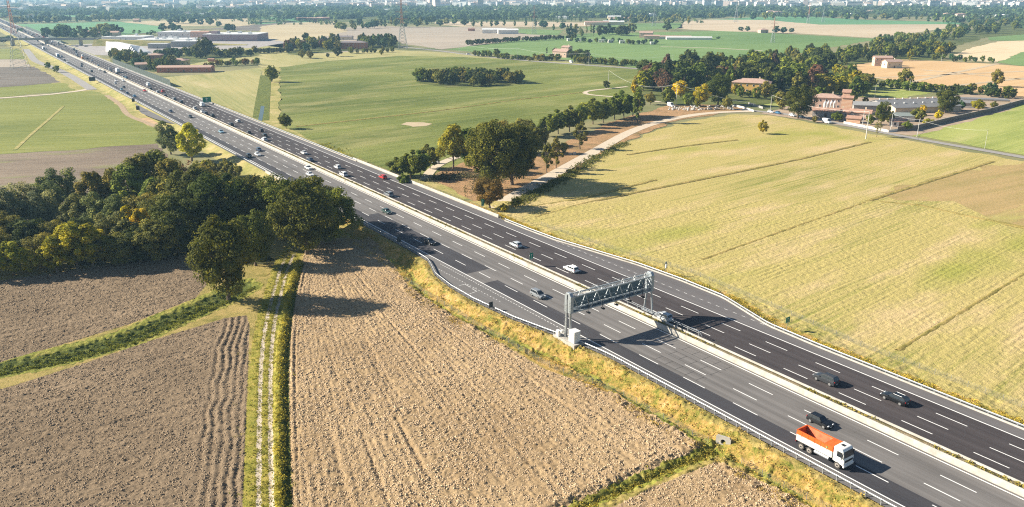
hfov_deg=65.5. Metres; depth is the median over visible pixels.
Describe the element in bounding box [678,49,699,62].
broad tree
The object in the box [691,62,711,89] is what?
broad tree
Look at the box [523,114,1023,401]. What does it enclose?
yellow field
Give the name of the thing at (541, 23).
tree
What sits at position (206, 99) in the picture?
road sign
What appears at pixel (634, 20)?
tree
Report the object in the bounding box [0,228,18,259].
oak tree
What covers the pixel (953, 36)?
poplar tree
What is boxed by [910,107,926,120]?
tree
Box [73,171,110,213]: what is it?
poplar tree
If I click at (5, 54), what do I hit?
green field
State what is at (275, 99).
field strip
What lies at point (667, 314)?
offroad car
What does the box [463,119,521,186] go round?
oak tree
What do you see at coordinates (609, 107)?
tree
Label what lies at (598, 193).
ditch bank
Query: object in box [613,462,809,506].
ploughed field
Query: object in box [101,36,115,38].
villa block
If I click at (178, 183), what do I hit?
oak tree
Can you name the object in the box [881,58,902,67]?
barn
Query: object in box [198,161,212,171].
tree
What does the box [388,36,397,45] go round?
broad tree
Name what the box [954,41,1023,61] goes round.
mown field
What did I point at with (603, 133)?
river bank
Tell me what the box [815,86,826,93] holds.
broad tree
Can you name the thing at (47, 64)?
tree
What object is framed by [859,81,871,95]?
broad tree
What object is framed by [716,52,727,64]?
broad tree
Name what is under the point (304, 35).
tree
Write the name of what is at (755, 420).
road lane
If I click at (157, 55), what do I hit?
house
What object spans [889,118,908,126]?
lean to
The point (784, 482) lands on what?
wire fence
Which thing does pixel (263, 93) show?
field strip
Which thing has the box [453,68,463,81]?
tree
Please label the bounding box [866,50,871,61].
poplar tree
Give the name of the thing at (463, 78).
tree
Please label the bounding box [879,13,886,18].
tree
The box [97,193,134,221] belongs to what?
willow tree
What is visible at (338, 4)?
city building
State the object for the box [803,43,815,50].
broad tree
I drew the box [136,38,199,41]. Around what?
factory hall
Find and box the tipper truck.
[796,425,854,468]
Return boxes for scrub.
[16,15,706,34]
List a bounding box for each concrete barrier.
[1,23,1023,496]
[5,24,1023,483]
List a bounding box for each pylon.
[0,0,30,69]
[395,0,407,48]
[734,0,739,21]
[770,19,777,42]
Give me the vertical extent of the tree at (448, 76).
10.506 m
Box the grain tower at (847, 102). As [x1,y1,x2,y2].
[841,95,854,108]
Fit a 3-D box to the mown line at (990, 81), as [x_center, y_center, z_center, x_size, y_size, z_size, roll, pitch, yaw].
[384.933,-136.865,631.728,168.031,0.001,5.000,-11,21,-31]
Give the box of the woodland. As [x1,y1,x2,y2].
[0,0,1023,28]
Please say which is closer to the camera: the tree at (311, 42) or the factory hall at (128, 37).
the tree at (311, 42)
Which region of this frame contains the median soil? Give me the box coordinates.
[0,22,1022,487]
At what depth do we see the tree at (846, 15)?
2024.11 m
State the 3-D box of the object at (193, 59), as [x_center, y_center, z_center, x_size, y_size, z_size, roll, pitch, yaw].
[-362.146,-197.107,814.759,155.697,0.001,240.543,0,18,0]
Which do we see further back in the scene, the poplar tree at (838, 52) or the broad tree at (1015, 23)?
the broad tree at (1015, 23)
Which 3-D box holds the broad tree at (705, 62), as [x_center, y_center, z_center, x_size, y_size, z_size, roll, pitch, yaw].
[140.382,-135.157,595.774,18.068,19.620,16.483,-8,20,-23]
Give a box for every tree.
[0,183,25,219]
[0,210,19,241]
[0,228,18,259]
[0,241,28,275]
[3,181,49,217]
[6,217,44,248]
[10,17,19,23]
[17,248,40,274]
[18,16,26,22]
[18,189,61,223]
[20,232,52,265]
[29,179,68,211]
[32,219,61,237]
[34,234,70,271]
[35,167,78,204]
[37,15,44,22]
[40,27,50,36]
[44,62,50,67]
[50,30,60,36]
[51,221,93,268]
[52,65,58,71]
[52,224,70,259]
[54,16,60,22]
[55,24,69,36]
[56,193,89,223]
[62,30,69,36]
[67,217,95,227]
[69,31,77,37]
[70,222,111,266]
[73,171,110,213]
[79,29,88,37]
[79,191,110,225]
[84,16,92,21]
[88,27,99,37]
[88,213,121,249]
[92,229,116,263]
[96,23,107,30]
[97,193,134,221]
[100,26,112,30]
[100,232,134,264]
[101,31,111,35]
[101,167,127,210]
[106,162,146,202]
[106,211,138,257]
[109,26,120,31]
[112,14,120,20]
[114,205,139,223]
[117,225,157,261]
[119,191,157,211]
[122,51,130,61]
[122,52,128,61]
[122,153,158,188]
[128,51,137,57]
[129,208,150,224]
[130,57,139,66]
[132,217,182,260]
[136,192,175,235]
[138,176,160,196]
[143,148,168,177]
[146,59,152,70]
[146,175,174,200]
[147,189,204,251]
[154,120,178,154]
[154,158,181,179]
[158,23,166,29]
[161,49,170,55]
[163,164,222,232]
[167,23,176,30]
[167,55,176,64]
[172,16,179,22]
[175,51,181,57]
[175,122,206,160]
[178,159,192,173]
[180,16,186,22]
[185,214,259,299]
[187,160,208,178]
[187,172,247,227]
[188,17,196,23]
[193,37,214,56]
[196,50,204,57]
[197,19,203,24]
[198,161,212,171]
[206,17,213,24]
[207,161,219,173]
[214,169,225,177]
[216,173,274,217]
[217,158,233,173]
[223,23,229,30]
[223,50,231,56]
[227,163,242,176]
[228,24,235,30]
[231,47,237,55]
[236,208,277,265]
[237,49,242,55]
[241,58,248,64]
[253,57,259,63]
[253,172,308,239]
[264,65,278,81]
[265,181,340,254]
[277,113,292,128]
[288,175,333,195]
[297,41,303,49]
[298,49,305,57]
[302,32,308,40]
[302,42,310,50]
[306,50,313,57]
[307,39,316,49]
[311,186,363,244]
[318,39,323,47]
[322,40,329,49]
[326,41,334,49]
[332,47,342,55]
[333,40,341,46]
[335,22,346,28]
[356,18,362,24]
[364,22,371,28]
[370,20,379,27]
[370,38,376,45]
[379,37,388,46]
[385,157,408,174]
[387,39,393,46]
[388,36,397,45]
[393,18,397,26]
[396,173,410,182]
[397,149,424,177]
[399,19,408,27]
[413,19,419,25]
[414,68,425,80]
[414,150,430,175]
[415,73,422,80]
[417,144,440,167]
[422,70,431,81]
[428,16,436,22]
[431,71,441,81]
[434,73,443,84]
[435,123,467,170]
[436,19,443,25]
[443,71,455,84]
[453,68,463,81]
[453,127,475,164]
[458,71,467,81]
[460,18,468,25]
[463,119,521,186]
[464,70,475,81]
[468,76,477,85]
[471,72,482,84]
[472,176,503,207]
[474,122,484,133]
[476,73,485,85]
[485,73,495,84]
[491,73,498,83]
[492,121,542,184]
[493,71,502,81]
[498,119,515,126]
[499,203,508,211]
[502,71,511,79]
[507,72,516,82]
[510,196,522,205]
[512,72,522,82]
[514,70,523,81]
[515,118,533,128]
[520,145,535,176]
[526,123,544,149]
[536,114,558,132]
[538,20,547,27]
[540,128,549,144]
[541,142,553,172]
[547,109,568,133]
[551,136,563,167]
[559,22,565,28]
[559,105,584,131]
[559,142,568,152]
[566,28,575,34]
[568,50,574,58]
[573,121,587,148]
[575,104,588,121]
[578,98,606,123]
[581,56,587,62]
[583,50,590,56]
[596,25,607,34]
[597,26,602,35]
[597,57,602,64]
[600,98,615,122]
[603,80,609,87]
[607,23,611,33]
[607,93,629,119]
[608,57,614,64]
[613,90,633,117]
[617,25,630,34]
[628,23,636,31]
[630,80,638,92]
[630,97,645,115]
[631,17,637,22]
[632,87,644,122]
[633,69,648,85]
[636,59,652,71]
[636,71,652,90]
[637,15,643,21]
[637,63,651,73]
[644,72,659,89]
[644,92,655,104]
[648,61,663,88]
[653,68,673,91]
[661,53,671,63]
[661,87,675,102]
[662,23,671,29]
[664,60,674,85]
[666,17,675,22]
[671,61,699,87]
[672,80,689,96]
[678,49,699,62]
[682,92,694,105]
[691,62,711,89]
[693,59,710,70]
[693,83,712,105]
[694,93,700,108]
[696,60,715,69]
[700,51,722,66]
[706,55,714,63]
[706,73,732,104]
[711,67,724,76]
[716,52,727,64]
[716,65,728,84]
[718,61,730,67]
[722,96,732,106]
[724,64,735,90]
[726,55,735,64]
[731,84,740,94]
[732,57,742,68]
[734,62,764,78]
[735,54,747,64]
[735,86,745,96]
[738,69,749,78]
[745,90,751,96]
[747,49,755,56]
[748,51,771,68]
[749,12,756,18]
[751,87,761,98]
[758,120,769,131]
[759,62,768,71]
[759,67,772,79]
[760,81,774,98]
[762,12,768,18]
[763,49,771,55]
[764,62,777,84]
[768,12,776,17]
[768,66,795,90]
[770,83,776,104]
[771,52,779,65]
[772,26,780,32]
[773,91,788,109]
[776,56,796,77]
[781,83,818,118]
[783,63,807,86]
[785,45,792,57]
[790,48,801,58]
[791,71,808,87]
[793,53,804,66]
[799,86,816,98]
[802,50,808,57]
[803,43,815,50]
[804,55,825,68]
[806,64,828,77]
[806,72,819,87]
[808,46,823,56]
[811,73,830,91]
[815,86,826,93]
[817,50,837,70]
[821,43,829,50]
[824,76,835,92]
[829,11,838,17]
[829,76,841,93]
[831,111,844,120]
[832,63,841,74]
[835,46,841,58]
[836,76,848,93]
[838,52,848,63]
[838,66,848,73]
[838,69,851,78]
[843,13,851,18]
[843,55,847,64]
[845,51,853,62]
[847,45,861,61]
[847,63,859,71]
[848,70,863,76]
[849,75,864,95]
[850,89,857,100]
[852,49,861,61]
[853,14,859,19]
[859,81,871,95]
[861,46,866,57]
[864,74,876,88]
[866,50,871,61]
[866,114,875,124]
[869,46,877,57]
[871,39,881,47]
[874,36,885,43]
[874,119,882,136]
[875,101,891,123]
[877,44,881,55]
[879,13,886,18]
[879,80,885,87]
[881,43,897,55]
[885,35,893,42]
[886,111,894,122]
[890,47,898,58]
[894,36,904,44]
[896,12,902,17]
[897,42,910,55]
[897,68,914,82]
[901,121,912,128]
[907,49,913,59]
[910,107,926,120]
[911,40,920,46]
[912,45,921,55]
[918,43,926,56]
[919,105,926,110]
[920,41,929,48]
[926,39,935,51]
[926,46,931,57]
[929,32,938,41]
[931,43,938,53]
[932,13,940,20]
[934,110,943,117]
[935,46,944,54]
[936,89,960,112]
[940,29,950,38]
[941,31,946,41]
[944,44,950,55]
[946,24,953,31]
[946,43,956,52]
[951,31,955,40]
[954,28,965,38]
[960,100,965,108]
[963,26,970,33]
[967,83,976,90]
[970,99,986,108]
[973,25,978,33]
[975,24,984,33]
[977,86,983,92]
[981,82,997,90]
[985,19,993,26]
[985,26,991,32]
[990,101,998,106]
[991,22,1000,29]
[991,69,1004,83]
[993,25,1000,33]
[994,14,1002,20]
[1002,18,1009,25]
[1002,86,1015,92]
[1011,20,1019,29]
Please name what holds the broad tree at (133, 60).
on the ground at (564, 134)
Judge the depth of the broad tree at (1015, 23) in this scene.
1452.03 m
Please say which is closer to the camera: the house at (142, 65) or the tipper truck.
the tipper truck
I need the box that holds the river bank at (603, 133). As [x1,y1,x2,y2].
[430,105,742,200]
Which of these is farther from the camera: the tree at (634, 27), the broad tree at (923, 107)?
the tree at (634, 27)
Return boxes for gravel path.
[419,157,459,179]
[490,111,752,207]
[582,86,660,101]
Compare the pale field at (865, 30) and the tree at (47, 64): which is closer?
the tree at (47, 64)
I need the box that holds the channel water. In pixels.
[258,106,263,120]
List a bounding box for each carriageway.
[0,20,1023,481]
[0,23,1023,506]
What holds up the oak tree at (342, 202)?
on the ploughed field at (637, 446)
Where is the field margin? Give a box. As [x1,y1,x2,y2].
[0,201,882,506]
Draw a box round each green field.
[0,49,24,58]
[0,83,74,96]
[0,91,156,153]
[17,22,161,34]
[255,17,316,23]
[278,56,642,176]
[447,31,871,67]
[518,29,563,34]
[585,23,682,29]
[710,16,959,24]
[988,34,1023,40]
[997,52,1023,65]
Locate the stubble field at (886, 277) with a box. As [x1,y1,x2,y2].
[466,201,1023,419]
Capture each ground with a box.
[0,0,1023,506]
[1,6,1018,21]
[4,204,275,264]
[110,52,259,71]
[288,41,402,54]
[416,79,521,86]
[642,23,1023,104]
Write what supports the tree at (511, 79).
on the ground at (564, 134)
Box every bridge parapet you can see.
[265,169,341,209]
[353,157,498,217]
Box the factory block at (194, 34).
[190,30,210,38]
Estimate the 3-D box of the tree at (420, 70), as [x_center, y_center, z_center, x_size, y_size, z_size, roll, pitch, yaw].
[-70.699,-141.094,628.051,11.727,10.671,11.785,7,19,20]
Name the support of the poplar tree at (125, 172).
on the weedy field at (24, 167)
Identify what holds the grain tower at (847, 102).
on the farm yard at (930, 115)
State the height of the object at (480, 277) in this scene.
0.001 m
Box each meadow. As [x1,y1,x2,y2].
[764,84,929,106]
[913,104,1023,154]
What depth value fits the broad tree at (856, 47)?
800.96 m
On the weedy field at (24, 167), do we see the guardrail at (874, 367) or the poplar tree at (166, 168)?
the poplar tree at (166, 168)
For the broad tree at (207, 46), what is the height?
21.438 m
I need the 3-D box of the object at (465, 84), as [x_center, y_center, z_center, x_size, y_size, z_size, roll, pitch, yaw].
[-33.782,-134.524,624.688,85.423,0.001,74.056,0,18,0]
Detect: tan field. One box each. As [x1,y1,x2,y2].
[0,59,30,66]
[123,18,254,25]
[178,43,287,64]
[260,21,346,47]
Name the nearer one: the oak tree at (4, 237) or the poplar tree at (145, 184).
the oak tree at (4, 237)
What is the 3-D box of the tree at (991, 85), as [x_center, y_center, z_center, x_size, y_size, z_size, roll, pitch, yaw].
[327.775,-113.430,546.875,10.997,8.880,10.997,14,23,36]
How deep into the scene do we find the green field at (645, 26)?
1613.26 m
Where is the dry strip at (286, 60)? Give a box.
[258,50,584,66]
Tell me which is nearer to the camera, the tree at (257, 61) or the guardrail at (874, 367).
the guardrail at (874, 367)
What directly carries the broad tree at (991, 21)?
on the ground at (564, 134)
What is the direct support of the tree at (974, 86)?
on the ground at (564, 134)
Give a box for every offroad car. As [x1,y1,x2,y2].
[339,171,347,175]
[384,191,393,196]
[653,311,673,321]
[812,372,839,386]
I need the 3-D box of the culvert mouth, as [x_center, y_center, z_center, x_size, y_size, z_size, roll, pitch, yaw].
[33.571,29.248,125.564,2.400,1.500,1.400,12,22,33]
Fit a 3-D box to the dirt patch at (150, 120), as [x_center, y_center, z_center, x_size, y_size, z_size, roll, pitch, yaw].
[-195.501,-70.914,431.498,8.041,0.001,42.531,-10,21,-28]
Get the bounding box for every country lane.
[405,47,637,68]
[736,109,1023,157]
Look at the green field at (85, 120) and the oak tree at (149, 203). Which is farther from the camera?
the green field at (85, 120)
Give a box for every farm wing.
[824,106,848,117]
[846,115,862,123]
[849,107,873,119]
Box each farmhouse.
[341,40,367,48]
[552,48,571,57]
[639,31,653,37]
[811,92,841,107]
[872,54,893,65]
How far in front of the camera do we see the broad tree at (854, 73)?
588.42 m
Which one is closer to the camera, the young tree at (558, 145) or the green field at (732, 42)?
the young tree at (558, 145)
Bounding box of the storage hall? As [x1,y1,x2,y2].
[960,97,1009,102]
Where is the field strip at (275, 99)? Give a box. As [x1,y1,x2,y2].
[261,67,281,125]
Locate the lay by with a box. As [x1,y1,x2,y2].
[135,104,174,123]
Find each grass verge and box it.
[343,223,868,506]
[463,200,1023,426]
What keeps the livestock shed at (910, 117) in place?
on the farm yard at (930, 115)
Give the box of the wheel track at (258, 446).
[255,243,303,506]
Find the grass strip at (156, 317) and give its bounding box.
[0,228,815,506]
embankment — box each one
[0,18,464,199]
[0,28,277,180]
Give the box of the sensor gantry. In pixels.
[553,271,654,349]
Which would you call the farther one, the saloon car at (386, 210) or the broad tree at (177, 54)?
the broad tree at (177, 54)
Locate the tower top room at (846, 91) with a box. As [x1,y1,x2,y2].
[842,89,851,94]
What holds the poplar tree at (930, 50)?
on the ground at (564, 134)
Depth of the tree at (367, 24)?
1510.10 m
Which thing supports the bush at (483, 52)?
on the ground at (564, 134)
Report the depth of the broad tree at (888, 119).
430.03 m
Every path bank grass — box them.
[316,142,397,174]
[420,171,508,195]
[505,140,630,207]
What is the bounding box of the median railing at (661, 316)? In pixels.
[593,284,701,335]
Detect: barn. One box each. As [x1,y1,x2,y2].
[298,17,323,20]
[335,35,353,39]
[482,28,505,32]
[497,29,518,33]
[644,35,659,38]
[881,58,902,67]
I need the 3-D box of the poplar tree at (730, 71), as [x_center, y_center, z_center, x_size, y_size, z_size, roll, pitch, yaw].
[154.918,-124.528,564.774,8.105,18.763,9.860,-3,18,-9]
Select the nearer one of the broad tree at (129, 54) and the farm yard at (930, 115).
the farm yard at (930, 115)
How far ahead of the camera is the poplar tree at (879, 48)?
873.00 m
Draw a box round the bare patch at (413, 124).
[402,122,430,126]
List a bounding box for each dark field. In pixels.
[0,67,58,86]
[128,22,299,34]
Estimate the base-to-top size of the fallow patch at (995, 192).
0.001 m
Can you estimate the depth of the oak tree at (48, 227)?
214.55 m
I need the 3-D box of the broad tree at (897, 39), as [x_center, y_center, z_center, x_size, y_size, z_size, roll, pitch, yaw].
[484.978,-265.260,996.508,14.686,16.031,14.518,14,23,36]
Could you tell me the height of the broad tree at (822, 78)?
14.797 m
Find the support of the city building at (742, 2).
on the ground at (564, 134)
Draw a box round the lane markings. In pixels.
[0,19,1023,506]
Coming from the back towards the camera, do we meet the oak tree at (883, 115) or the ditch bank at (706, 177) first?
the oak tree at (883, 115)
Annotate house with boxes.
[105,30,120,35]
[134,61,148,69]
[149,52,163,58]
[174,57,189,64]
[561,45,571,48]
[758,28,767,32]
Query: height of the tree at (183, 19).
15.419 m
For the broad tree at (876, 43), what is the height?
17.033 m
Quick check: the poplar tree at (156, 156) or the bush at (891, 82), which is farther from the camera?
the bush at (891, 82)
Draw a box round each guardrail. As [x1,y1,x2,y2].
[2,19,356,160]
[12,34,895,506]
[500,216,1023,429]
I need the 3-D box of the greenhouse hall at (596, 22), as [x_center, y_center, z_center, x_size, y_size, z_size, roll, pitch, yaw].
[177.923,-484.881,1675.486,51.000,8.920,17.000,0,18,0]
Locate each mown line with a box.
[13,106,63,149]
[875,71,1023,77]
[912,63,997,81]
[927,70,1023,79]
[950,78,1023,85]
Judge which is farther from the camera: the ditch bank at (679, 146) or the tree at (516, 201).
the ditch bank at (679, 146)
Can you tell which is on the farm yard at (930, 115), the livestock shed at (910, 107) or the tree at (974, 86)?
the livestock shed at (910, 107)
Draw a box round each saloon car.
[304,165,311,169]
[381,208,391,213]
[423,237,435,244]
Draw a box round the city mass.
[0,0,1023,11]
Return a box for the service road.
[23,49,95,89]
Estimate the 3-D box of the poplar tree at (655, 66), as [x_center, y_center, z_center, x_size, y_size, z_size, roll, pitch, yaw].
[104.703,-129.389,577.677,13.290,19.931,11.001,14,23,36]
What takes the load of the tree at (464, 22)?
on the ground at (564, 134)
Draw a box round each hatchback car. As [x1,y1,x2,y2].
[379,174,386,178]
[509,241,522,247]
[806,411,833,429]
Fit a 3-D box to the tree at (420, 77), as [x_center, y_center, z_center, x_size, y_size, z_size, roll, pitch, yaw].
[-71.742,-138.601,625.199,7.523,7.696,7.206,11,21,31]
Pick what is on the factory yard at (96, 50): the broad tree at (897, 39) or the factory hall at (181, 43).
the factory hall at (181, 43)
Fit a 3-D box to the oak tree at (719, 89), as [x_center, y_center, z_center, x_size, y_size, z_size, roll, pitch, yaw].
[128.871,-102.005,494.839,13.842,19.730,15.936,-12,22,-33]
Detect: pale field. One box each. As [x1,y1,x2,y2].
[434,22,592,26]
[677,19,958,37]
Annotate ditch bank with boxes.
[296,92,581,126]
[528,179,656,206]
[535,141,870,216]
[626,139,737,154]
[702,161,994,259]
[881,201,1023,227]
[894,272,1023,350]
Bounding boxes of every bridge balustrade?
[733,104,753,111]
[748,102,762,108]
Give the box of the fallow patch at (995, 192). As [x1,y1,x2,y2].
[881,162,1023,225]
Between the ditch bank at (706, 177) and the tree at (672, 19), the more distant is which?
the tree at (672, 19)
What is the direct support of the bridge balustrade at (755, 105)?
on the ground at (564, 134)
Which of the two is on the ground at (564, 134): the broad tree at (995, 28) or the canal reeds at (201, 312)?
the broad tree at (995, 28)
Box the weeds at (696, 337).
[226,125,1023,487]
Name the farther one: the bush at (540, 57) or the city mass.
the city mass
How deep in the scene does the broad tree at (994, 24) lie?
1416.78 m
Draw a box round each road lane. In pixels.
[0,27,365,215]
[358,213,489,273]
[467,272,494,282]
[484,280,599,336]
[585,334,805,449]
[796,445,940,506]
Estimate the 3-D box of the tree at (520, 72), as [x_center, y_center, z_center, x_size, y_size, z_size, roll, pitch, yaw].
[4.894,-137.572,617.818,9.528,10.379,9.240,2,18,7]
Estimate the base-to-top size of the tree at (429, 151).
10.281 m
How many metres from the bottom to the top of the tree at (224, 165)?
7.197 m
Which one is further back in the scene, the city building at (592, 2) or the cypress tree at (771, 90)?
the city building at (592, 2)
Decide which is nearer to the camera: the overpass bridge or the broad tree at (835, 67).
the broad tree at (835, 67)
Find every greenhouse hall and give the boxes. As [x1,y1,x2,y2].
[584,21,608,24]
[603,20,623,24]
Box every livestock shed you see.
[852,101,889,110]
[870,97,963,103]
[887,101,961,112]
[893,112,915,121]
[958,99,976,107]
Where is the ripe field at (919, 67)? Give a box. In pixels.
[850,60,1023,97]
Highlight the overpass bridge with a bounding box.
[0,38,247,45]
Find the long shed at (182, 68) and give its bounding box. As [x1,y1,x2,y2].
[156,65,214,72]
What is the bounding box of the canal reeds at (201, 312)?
[0,286,255,376]
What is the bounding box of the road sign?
[202,97,210,102]
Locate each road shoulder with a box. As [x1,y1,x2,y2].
[1,19,1023,438]
[1,28,901,506]
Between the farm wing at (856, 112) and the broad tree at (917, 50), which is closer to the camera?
the farm wing at (856, 112)
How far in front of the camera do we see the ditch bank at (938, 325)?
175.27 m
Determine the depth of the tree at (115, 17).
1917.53 m
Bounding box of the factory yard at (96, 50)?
[70,36,283,54]
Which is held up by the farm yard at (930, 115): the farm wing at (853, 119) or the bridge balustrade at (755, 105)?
the farm wing at (853, 119)
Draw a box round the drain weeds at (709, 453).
[571,445,720,506]
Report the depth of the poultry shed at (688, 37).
1171.72 m
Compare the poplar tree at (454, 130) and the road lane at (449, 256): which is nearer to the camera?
the road lane at (449, 256)
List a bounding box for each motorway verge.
[3,40,244,176]
[68,44,467,198]
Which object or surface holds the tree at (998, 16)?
on the ground at (564, 134)
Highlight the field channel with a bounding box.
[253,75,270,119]
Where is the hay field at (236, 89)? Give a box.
[164,68,262,115]
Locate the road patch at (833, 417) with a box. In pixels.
[776,390,863,432]
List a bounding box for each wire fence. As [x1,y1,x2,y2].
[406,279,708,439]
[541,222,1023,406]
[741,458,830,506]
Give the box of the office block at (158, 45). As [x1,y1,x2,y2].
[148,43,170,48]
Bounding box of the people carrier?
[530,287,545,298]
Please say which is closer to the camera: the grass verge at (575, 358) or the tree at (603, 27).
the grass verge at (575, 358)
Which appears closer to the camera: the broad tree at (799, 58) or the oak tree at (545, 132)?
the oak tree at (545, 132)
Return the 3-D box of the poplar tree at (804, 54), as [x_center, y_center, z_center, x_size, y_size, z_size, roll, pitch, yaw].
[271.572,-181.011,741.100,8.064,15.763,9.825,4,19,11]
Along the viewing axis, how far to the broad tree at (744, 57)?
692.07 m
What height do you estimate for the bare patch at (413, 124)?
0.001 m
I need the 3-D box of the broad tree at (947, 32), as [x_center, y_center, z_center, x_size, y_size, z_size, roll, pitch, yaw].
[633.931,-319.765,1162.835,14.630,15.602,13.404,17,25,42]
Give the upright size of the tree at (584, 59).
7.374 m
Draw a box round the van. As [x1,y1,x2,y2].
[822,118,831,123]
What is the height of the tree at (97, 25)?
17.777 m
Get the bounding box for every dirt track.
[2,89,85,97]
[104,95,160,129]
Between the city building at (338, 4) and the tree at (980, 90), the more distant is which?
the city building at (338, 4)
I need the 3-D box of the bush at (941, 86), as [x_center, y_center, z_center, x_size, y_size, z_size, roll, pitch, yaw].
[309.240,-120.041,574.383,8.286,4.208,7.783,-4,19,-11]
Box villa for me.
[731,77,771,93]
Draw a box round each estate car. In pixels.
[563,264,578,272]
[880,391,910,405]
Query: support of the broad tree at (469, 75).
on the ground at (564, 134)
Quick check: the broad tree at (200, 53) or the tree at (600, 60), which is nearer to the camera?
the tree at (600, 60)
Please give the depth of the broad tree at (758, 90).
524.25 m
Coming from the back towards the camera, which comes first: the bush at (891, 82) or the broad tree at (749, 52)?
the broad tree at (749, 52)
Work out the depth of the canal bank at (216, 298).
159.28 m
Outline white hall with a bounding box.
[106,42,149,52]
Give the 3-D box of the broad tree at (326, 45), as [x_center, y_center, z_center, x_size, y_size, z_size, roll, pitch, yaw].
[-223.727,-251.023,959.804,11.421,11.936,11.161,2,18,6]
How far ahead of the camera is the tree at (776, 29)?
1344.10 m
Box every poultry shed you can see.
[659,35,689,38]
[666,36,711,39]
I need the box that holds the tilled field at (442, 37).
[313,26,552,53]
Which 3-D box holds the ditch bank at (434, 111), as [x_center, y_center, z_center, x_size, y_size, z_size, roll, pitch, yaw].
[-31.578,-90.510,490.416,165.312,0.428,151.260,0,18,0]
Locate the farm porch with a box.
[812,106,840,116]
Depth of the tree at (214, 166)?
304.44 m
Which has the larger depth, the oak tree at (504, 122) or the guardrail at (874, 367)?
the oak tree at (504, 122)
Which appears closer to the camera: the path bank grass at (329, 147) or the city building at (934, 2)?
the path bank grass at (329, 147)
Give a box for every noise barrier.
[25,26,61,42]
[112,58,170,85]
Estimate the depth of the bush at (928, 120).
426.18 m
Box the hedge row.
[270,259,303,506]
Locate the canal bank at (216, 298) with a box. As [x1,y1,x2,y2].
[0,264,303,506]
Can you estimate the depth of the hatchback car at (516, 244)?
215.41 m
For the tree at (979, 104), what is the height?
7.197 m
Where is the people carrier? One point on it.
(537, 293)
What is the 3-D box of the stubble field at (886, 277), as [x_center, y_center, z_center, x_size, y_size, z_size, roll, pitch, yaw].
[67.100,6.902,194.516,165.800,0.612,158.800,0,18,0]
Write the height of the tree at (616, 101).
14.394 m
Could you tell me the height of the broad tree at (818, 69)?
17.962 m
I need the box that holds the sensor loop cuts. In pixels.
[651,347,733,380]
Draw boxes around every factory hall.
[116,35,153,39]
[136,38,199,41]
[157,31,190,37]
[170,40,202,46]
[202,32,268,40]
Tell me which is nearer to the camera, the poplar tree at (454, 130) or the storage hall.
the poplar tree at (454, 130)
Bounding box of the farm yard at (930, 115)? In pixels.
[761,94,1023,135]
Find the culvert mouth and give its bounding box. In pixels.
[716,434,731,444]
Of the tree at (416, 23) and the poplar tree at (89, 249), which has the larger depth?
the tree at (416, 23)
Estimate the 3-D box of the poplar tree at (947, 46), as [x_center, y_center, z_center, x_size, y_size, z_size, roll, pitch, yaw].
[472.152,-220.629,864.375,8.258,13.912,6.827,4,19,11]
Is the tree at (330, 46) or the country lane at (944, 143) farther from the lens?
the tree at (330, 46)
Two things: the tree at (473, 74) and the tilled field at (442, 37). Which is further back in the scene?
the tilled field at (442, 37)
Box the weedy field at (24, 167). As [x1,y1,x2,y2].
[0,144,172,201]
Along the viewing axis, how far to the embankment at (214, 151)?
474.88 m
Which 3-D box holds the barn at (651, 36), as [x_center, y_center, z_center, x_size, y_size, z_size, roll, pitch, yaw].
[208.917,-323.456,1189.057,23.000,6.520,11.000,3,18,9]
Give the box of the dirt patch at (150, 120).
[139,118,164,127]
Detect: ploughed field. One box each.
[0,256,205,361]
[0,315,249,506]
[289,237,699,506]
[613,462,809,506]
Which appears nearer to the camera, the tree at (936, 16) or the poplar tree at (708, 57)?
the poplar tree at (708, 57)
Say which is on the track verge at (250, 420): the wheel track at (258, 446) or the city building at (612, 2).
the wheel track at (258, 446)
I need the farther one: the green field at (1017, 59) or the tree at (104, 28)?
the tree at (104, 28)
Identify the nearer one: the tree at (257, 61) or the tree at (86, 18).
the tree at (257, 61)
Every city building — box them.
[244,1,255,5]
[332,2,344,6]
[432,0,439,5]
[477,0,482,6]
[587,0,596,4]
[609,0,616,5]
[642,1,652,4]
[682,0,693,4]
[702,0,711,4]
[715,0,722,5]
[737,1,748,5]
[846,0,862,6]
[927,0,940,6]
[1016,1,1023,5]
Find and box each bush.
[481,50,489,55]
[499,53,509,58]
[514,54,522,58]
[533,54,545,60]
[885,78,901,88]
[901,81,916,89]
[916,82,936,91]
[922,118,934,122]
[939,84,945,89]
[944,85,958,91]
[956,85,973,93]
[984,87,1000,96]
[1001,92,1015,97]
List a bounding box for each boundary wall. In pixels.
[844,121,897,131]
[897,99,1023,130]
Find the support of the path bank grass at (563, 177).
on the river bank at (603, 133)
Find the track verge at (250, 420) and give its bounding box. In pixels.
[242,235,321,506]
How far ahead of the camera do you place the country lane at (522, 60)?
818.88 m

